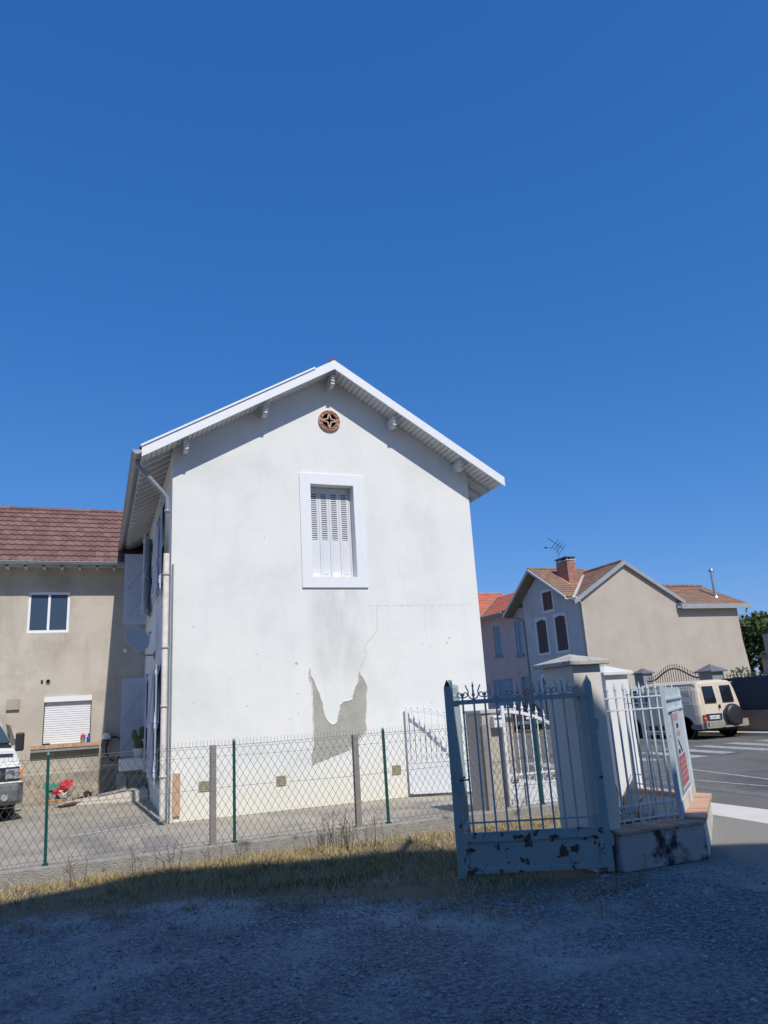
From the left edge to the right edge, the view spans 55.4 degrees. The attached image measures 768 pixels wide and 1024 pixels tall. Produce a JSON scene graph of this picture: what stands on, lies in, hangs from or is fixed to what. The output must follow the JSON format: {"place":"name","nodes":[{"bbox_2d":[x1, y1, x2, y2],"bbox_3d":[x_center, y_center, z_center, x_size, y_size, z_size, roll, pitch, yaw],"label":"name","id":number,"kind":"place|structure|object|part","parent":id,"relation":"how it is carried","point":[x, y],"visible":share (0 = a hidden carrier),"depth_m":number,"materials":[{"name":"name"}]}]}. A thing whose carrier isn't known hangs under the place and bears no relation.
{"place":"outdoors","nodes":[
{"label":"outdoors","id":0,"kind":"place"},
{"bbox_2d":[16,780,49,804],"bbox_3d":[-8.351,6.589,17.260,0.898,0.494,0.771,2,-16,-21],"label":"sand heap","id":1,"kind":"object","parent":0,"point":[35,792],"visible":0.58,"depth_m":17.12,"materials":[{"name":"beige sand"}]},
{"bbox_2d":[35,779,72,794],"bbox_3d":[-7.869,6.508,17.287,1.242,0.326,0.381,2,-16,-21],"label":"red bag","id":2,"kind":"object","parent":1,"relation":"on","point":[66,782],"visible":0.77,"depth_m":17.28,"materials":[{"name":"red plastic"}]},
{"bbox_2d":[0,506,144,795],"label":"grey house","id":3,"kind":"structure","parent":0,"point":[71,658],"depth_m":19.10,"materials":[{"name":"paint"}]},
{"bbox_2d":[26,592,70,632],"bbox_3d":[-8.803,2.639,19.208,1.000,1.070,0.050,2,-16,-21],"label":"window","id":4,"kind":"structure","parent":3,"relation":"in","point":[48,612],"depth_m":19.20,"materials":[{"name":"white plastic"}]},
{"bbox_2d":[80,734,85,742],"bbox_3d":[-7.644,5.745,18.566,0.140,0.210,0.140,2,-16,-21],"label":"lidded tin","id":5,"kind":"object","parent":3,"relation":"on","point":[82,737],"visible":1,"depth_m":18.52,"materials":[{"name":"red metal"}]},
{"bbox_2d":[101,732,110,740],"bbox_3d":[-7.133,5.710,18.802,0.240,0.361,0.236,2,-16,-21],"label":"wall lamp","id":6,"kind":"object","parent":3,"relation":"attached to","point":[106,736],"visible":1,"depth_m":18.71,"materials":[{"name":"white glass"}]},
{"bbox_2d":[105,736,119,760],"bbox_3d":[-6.936,6.083,18.809,0.435,0.615,0.076,2,-16,-21],"label":"garden hose","id":7,"kind":"object","parent":3,"relation":"attached to","point":[106,748],"visible":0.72,"depth_m":18.77,"materials":[{"name":"black rubber"}]},
{"bbox_2d":[0,791,472,868],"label":"neighbour yard","id":8,"kind":"structure","parent":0,"point":[84,826],"depth_m":11.83,"materials":[{"name":"concrete"}]},
{"bbox_2d":[0,720,24,817],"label":"delivery van","id":9,"kind":"object","parent":8,"relation":"on","point":[7,742],"visible":0.91,"depth_m":14.03,"materials":[{"name":"white paint"}]},
{"bbox_3d":[-7.885,4.700,15.455,0.101,0.450,0.855,7,-18,-34],"label":"side window","id":10,"kind":"part","parent":9,"relation":"part of","materials":[{"name":"glass"}]},
{"bbox_2d":[40,783,58,798],"bbox_3d":[-8.334,6.812,17.779,0.750,0.330,0.400,2,-16,-21],"label":"green crate","id":11,"kind":"object","parent":8,"relation":"on","point":[52,789],"visible":0.15,"depth_m":17.72,"materials":[{"name":"teal plastic"}]},
{"bbox_2d":[43,799,64,802],"bbox_3d":[-7.563,6.625,16.774,0.459,0.055,0.090,2,-16,-21],"label":"orange tool","id":12,"kind":"object","parent":8,"relation":"on","point":[55,800],"visible":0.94,"depth_m":16.76,"materials":[{"name":"orange plastic"}]},
{"bbox_2d":[55,790,66,798],"bbox_3d":[-7.513,6.617,17.215,0.420,0.303,0.222,2,-16,-21],"label":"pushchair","id":13,"kind":"object","parent":8,"relation":"on","point":[57,797],"visible":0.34,"depth_m":17.11,"materials":[{"name":"white plastic"}]},
{"bbox_2d":[58,801,80,806],"bbox_3d":[-6.675,6.324,15.933,0.120,0.090,0.851,-14,-18,35],"label":"plank","id":14,"kind":"object","parent":8,"relation":"on","point":[68,804],"visible":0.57,"depth_m":15.73,"materials":[{"name":"brown paint"}]},
{"bbox_2d":[50,779,105,805],"bbox_3d":[-6.799,6.356,16.694,1.598,0.466,1.404,7,-18,-36],"label":"rubble heap","id":15,"kind":"object","parent":8,"relation":"on","point":[82,792],"visible":0.73,"depth_m":16.67,"materials":[{"name":"beige stone"}]},
{"bbox_2d":[72,777,86,784],"bbox_3d":[-7.135,6.485,17.069,0.483,0.565,0.120,2,-16,-21],"label":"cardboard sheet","id":16,"kind":"object","parent":15,"relation":"on","point":[75,780],"visible":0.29,"depth_m":17.13,"materials":[{"name":"beige cardboard"}]},
{"bbox_2d":[59,786,148,806],"bbox_3d":[-6.182,6.338,16.322,1.937,0.236,0.775,-1,-15,-8],"label":"concrete step","id":17,"kind":"object","parent":8,"relation":"on","point":[134,795],"visible":0.82,"depth_m":16.05,"materials":[{"name":"beige concrete"}]},
{"bbox_2d":[98,788,126,795],"bbox_3d":[-6.048,6.236,16.291,0.604,0.110,0.140,2,-16,-21],"label":"plank","id":18,"kind":"object","parent":17,"relation":"on","point":[112,791],"visible":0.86,"depth_m":16.25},
{"bbox_2d":[68,822,157,836],"bbox_3d":[-4.373,5.168,11.917,1.523,0.001,0.070,11,-21,-43],"label":"drain joint","id":19,"kind":"object","parent":8,"relation":"on","point":[113,829],"visible":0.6,"depth_m":11.88,"materials":[{"name":"grey concrete"}]},
{"bbox_2d":[116,757,146,789],"bbox_3d":[-5.869,6.173,16.988,0.650,0.860,0.510,2,-16,-21],"label":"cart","id":20,"kind":"object","parent":8,"relation":"on","point":[131,776],"visible":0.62,"depth_m":16.86,"materials":[{"name":"grey plastic"}]},
{"bbox_3d":[-5.779,5.819,16.848,0.570,0.220,0.008,2,-16,-21],"label":"door","id":21,"kind":"part","parent":20,"relation":"part of","materials":[{"name":"white paint"}]},
{"bbox_2d":[131,726,143,757],"bbox_3d":[-5.777,5.414,17.216,0.249,0.709,0.268,-7,-15,12],"label":"potted cactus","id":22,"kind":"object","parent":20,"relation":"on","point":[138,744],"visible":0.9,"depth_m":17.16,"materials":[{"name":"green plant"}]},
{"bbox_2d":[141,834,177,850],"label":"manhole slab","id":23,"kind":"structure","parent":8,"relation":"on","point":[164,843],"depth_m":10.35,"materials":[{"name":"concrete"}]},
{"bbox_2d":[118,358,504,822],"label":"white house","id":24,"kind":"structure","parent":8,"relation":"on","point":[302,565],"depth_m":14.28,"materials":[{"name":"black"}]},
{"bbox_2d":[125,625,154,658],"bbox_3d":[-5.298,2.818,15.918,0.563,0.710,0.903,-1,-15,-11],"label":"satellite dish","id":25,"kind":"object","parent":24,"relation":"attached to","point":[137,637],"visible":1,"depth_m":15.86,"materials":[{"name":"grey metal"}]},
{"bbox_2d":[156,593,161,602],"bbox_3d":[-4.726,0.906,15.725,0.210,1.970,1.010,2,-16,-21],"label":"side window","id":26,"kind":"structure","parent":24,"relation":"in","point":[160,595],"depth_m":15.39,"materials":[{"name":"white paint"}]},
{"bbox_2d":[405,703,471,793],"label":"white gate","id":27,"kind":"structure","parent":24,"relation":"attached to","point":[428,777],"depth_m":13.80,"materials":[{"name":"metal"}]},
{"bbox_2d":[462,708,518,810],"bbox_3d":[1.658,3.796,11.133,0.600,1.525,0.600,2,-16,-21],"label":"gate post","id":28,"kind":"object","parent":8,"relation":"on","point":[480,716],"visible":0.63,"depth_m":10.98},
{"bbox_2d":[490,716,502,727],"bbox_3d":[1.687,3.144,10.961,0.140,0.170,0.128,2,-16,-21],"label":"letter box","id":29,"kind":"object","parent":28,"relation":"attached to","point":[493,719],"visible":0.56,"depth_m":10.91,"materials":[{"name":"white plastic"}]},
{"bbox_2d":[500,702,557,806],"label":"white gate","id":30,"kind":"structure","parent":28,"relation":"attached to","point":[522,784],"depth_m":10.89,"materials":[{"name":"metal"}]},
{"bbox_2d":[0,812,767,1023],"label":"gravel yard","id":31,"kind":"structure","parent":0,"point":[735,839],"depth_m":5.12,"materials":[{"name":"grey gravel"}]},
{"bbox_2d":[9,822,540,906],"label":"green weeds","id":32,"kind":"object","parent":31,"relation":"on","point":[330,879],"visible":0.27,"depth_m":7.75,"materials":[{"name":"green plant"}]},
{"bbox_2d":[63,790,524,887],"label":"dry stalks","id":33,"kind":"object","parent":31,"relation":"on","point":[324,828],"visible":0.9,"depth_m":8.89,"materials":[{"name":"brown plant"}]},
{"bbox_2d":[0,812,660,936],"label":"dry grass","id":34,"kind":"structure","parent":31,"relation":"on","point":[226,866],"depth_m":7.55,"materials":[{"name":"beige plant"}]},
{"bbox_2d":[448,680,470,859],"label":"gate post","id":35,"kind":"structure","parent":31,"relation":"on","point":[458,732],"depth_m":7.88,"materials":[{"name":"white metal"}]},
{"bbox_2d":[444,675,614,878],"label":"entrance gate","id":36,"kind":"structure","parent":31,"relation":"on","point":[543,849],"depth_m":7.11,"materials":[{"name":"metal"}]},
{"bbox_2d":[533,654,620,871],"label":"gate pillar","id":37,"kind":"structure","parent":31,"relation":"on","point":[575,669],"depth_m":7.46,"materials":[{"name":"beige paint"}]},
{"bbox_2d":[600,666,642,813],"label":"gate pillar","id":38,"kind":"structure","parent":31,"relation":"on","point":[611,677],"depth_m":10.19,"materials":[{"name":"white paint"}]},
{"bbox_2d":[537,787,712,872],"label":"planter wall","id":39,"kind":"structure","parent":31,"relation":"on","point":[653,844],"depth_m":7.23,"materials":[{"name":"concrete"}]},
{"bbox_2d":[615,775,649,823],"bbox_3d":[2.467,3.237,7.870,0.763,0.733,0.472,2,-16,-21],"label":"dry branch","id":40,"kind":"object","parent":39,"relation":"on","point":[624,801],"visible":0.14,"depth_m":7.89,"materials":[{"name":"brown"}]},
{"bbox_2d":[604,682,678,827],"bbox_3d":[2.640,2.466,7.542,0.730,1.400,0.033,2,-16,-21],"label":"iron railing","id":41,"kind":"object","parent":39,"relation":"on","point":[639,805],"visible":1,"depth_m":7.52,"materials":[{"name":"white metal"}]},
{"bbox_2d":[625,684,674,791],"bbox_3d":[3.617,2.999,9.753,0.032,1.364,0.990,3,-16,-22],"label":"iron railing","id":42,"kind":"object","parent":39,"relation":"on","point":[638,703],"visible":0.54,"depth_m":9.85,"materials":[{"name":"white metal"}]},
{"bbox_2d":[659,685,695,819],"bbox_3d":[3.417,2.693,8.454,0.052,1.340,1.864,-11,-16,25],"label":"steel panel","id":43,"kind":"object","parent":39,"relation":"on","point":[679,753],"visible":1,"depth_m":8.14,"materials":[{"name":"metal"}]},
{"bbox_2d":[621,814,659,824],"bbox_3d":[2.755,3.581,8.092,1.724,0.288,0.910,7,-18,-33],"label":"planter bush","id":44,"kind":"object","parent":31,"relation":"on","point":[630,822],"visible":0.02,"depth_m":8.50,"materials":[{"name":"green plant"}]},
{"bbox_2d":[0,0,767,675],"label":"sky","id":45,"kind":"structure","parent":0,"point":[538,229],"materials":[{"name":"blue"}]},
{"bbox_2d":[516,728,549,732],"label":"ground","id":46,"kind":"structure","parent":0,"point":[528,729],"depth_m":40.02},
{"bbox_2d":[0,801,558,890],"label":"fence wall","id":47,"kind":"structure","parent":46,"relation":"on","point":[51,871],"depth_m":8.81,"materials":[{"name":"concrete"}]},
{"bbox_2d":[0,716,556,868],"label":"wire fence","id":48,"kind":"object","parent":47,"relation":"on","point":[212,815],"visible":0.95,"depth_m":9.14,"materials":[{"name":"grey metal"}]},
{"bbox_2d":[478,592,533,727],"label":"pink house","id":49,"kind":"structure","parent":46,"relation":"on","point":[505,651],"depth_m":45.75,"materials":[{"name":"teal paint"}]},
{"bbox_2d":[494,679,513,706],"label":"window","id":50,"kind":"structure","parent":49,"relation":"in","point":[505,686],"depth_m":45.59,"materials":[{"name":"blue glass"}]},
{"bbox_2d":[524,688,531,727],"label":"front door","id":51,"kind":"structure","parent":49,"relation":"in","point":[524,688],"depth_m":43.17,"materials":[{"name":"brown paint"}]},
{"bbox_2d":[502,556,689,728],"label":"street house","id":52,"kind":"structure","parent":46,"relation":"on","point":[622,614],"depth_m":39.75,"materials":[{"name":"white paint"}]},
{"bbox_2d":[544,538,564,557],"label":"tv aerial","id":53,"kind":"object","parent":52,"relation":"on","point":[556,546],"visible":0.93,"depth_m":42.78,"materials":[{"name":"black metal"}]},
{"bbox_2d":[631,668,654,688],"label":"street pillar","id":54,"kind":"structure","parent":46,"relation":"on","point":[642,676],"depth_m":30.56,"materials":[{"name":"grey concrete"}]},
{"bbox_2d":[662,569,750,680],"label":"annex","id":55,"kind":"object","parent":46,"relation":"on","point":[710,627],"visible":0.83,"depth_m":41.10,"materials":[{"name":"paint"}]},
{"bbox_2d":[694,664,727,730],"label":"street pillar","id":56,"kind":"structure","parent":46,"relation":"on","point":[709,672],"depth_m":27.13,"materials":[{"name":"grey concrete"}]},
{"bbox_2d":[648,663,698,682],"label":"iron gate","id":57,"kind":"structure","parent":56,"relation":"attached to","point":[679,669],"depth_m":29.11,"materials":[{"name":"grey metal"}]},
{"bbox_2d":[721,675,767,731],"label":"street wall","id":58,"kind":"structure","parent":46,"relation":"on","point":[751,693],"depth_m":25.42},
{"bbox_2d":[723,670,767,677],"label":"wall railing","id":59,"kind":"object","parent":58,"relation":"on","point":[744,674],"depth_m":25.97,"materials":[{"name":"black metal"}]},
{"bbox_2d":[728,666,765,677],"bbox_3d":[14.068,6.253,24.817,1.094,2.370,5.413,2,-16,-21],"label":"hedge bush","id":60,"kind":"object","parent":46,"relation":"on","point":[739,670],"visible":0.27,"depth_m":26.92,"materials":[{"name":"green plant"}]},
{"bbox_2d":[739,610,767,675],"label":"tree","id":61,"kind":"object","parent":46,"relation":"on","point":[754,628],"visible":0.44,"depth_m":45.36,"materials":[{"name":"green plant"}]},
{"bbox_2d":[754,634,767,674],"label":"side pillar","id":62,"kind":"structure","parent":46,"relation":"on","point":[765,657],"depth_m":36.75,"materials":[{"name":"grey concrete"}]},
{"bbox_2d":[514,732,767,808],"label":"road","id":63,"kind":"structure","parent":0,"point":[746,762],"depth_m":16.41,"materials":[{"name":"grey asphalt"}]},
{"bbox_2d":[498,703,543,731],"bbox_3d":[7.174,11.227,40.040,2.060,1.450,3.980,1,-16,-15],"label":"parked car","id":64,"kind":"object","parent":63,"relation":"on","point":[525,708],"visible":0.34,"depth_m":38.43,"materials":[{"name":"grey paint"}]},
{"bbox_3d":[7.586,10.345,38.566,1.360,0.342,0.260,1,-16,-15],"label":"rear window","id":65,"kind":"part","parent":64,"relation":"part of","materials":[{"name":"black glass"}]},
{"bbox_2d":[515,734,767,785],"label":"road lines","id":66,"kind":"object","parent":63,"relation":"on","point":[719,772],"visible":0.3,"depth_m":13.71,"materials":[{"name":"paint"}]},
{"bbox_2d":[521,740,767,767],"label":"zebra crossing","id":67,"kind":"object","parent":63,"relation":"on","point":[690,750],"visible":0.56,"depth_m":19.91,"materials":[{"name":"paint"}]},
{"bbox_2d":[631,679,748,739],"bbox_3d":[10.644,7.160,26.452,2.140,1.950,4.641,2,-16,-21],"label":"panel van","id":68,"kind":"object","parent":63,"relation":"on","point":[710,705],"visible":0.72,"depth_m":24.74,"materials":[{"name":"beige paint"}]},
{"bbox_3d":[9.486,6.905,26.975,0.085,0.470,0.650,2,-16,-21],"label":"side window","id":69,"kind":"part","parent":68,"relation":"part of","materials":[{"name":"black glass"}]},
{"bbox_3d":[10.982,6.373,24.615,0.710,1.200,0.153,2,-16,-21],"label":"rear door","id":70,"kind":"part","parent":68,"relation":"part of","materials":[{"name":"beige paint"}]},
{"bbox_3d":[11.681,6.401,24.885,0.710,1.200,0.153,2,-16,-21],"label":"rear door","id":71,"kind":"part","parent":68,"relation":"part of","materials":[{"name":"beige paint"}]},
{"bbox_2d":[657,781,767,796],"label":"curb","id":72,"kind":"object","parent":63,"relation":"on","point":[731,790],"visible":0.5,"depth_m":12.04,"materials":[{"name":"paint"}]},
{"bbox_2d":[519,779,767,823],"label":"pavement","id":73,"kind":"structure","parent":0,"point":[747,813],"depth_m":9.46,"materials":[{"name":"grey concrete"}]},
{"bbox_2d":[644,731,767,735],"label":"pavement","id":74,"kind":"structure","parent":0,"point":[743,733],"depth_m":25.33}
]}

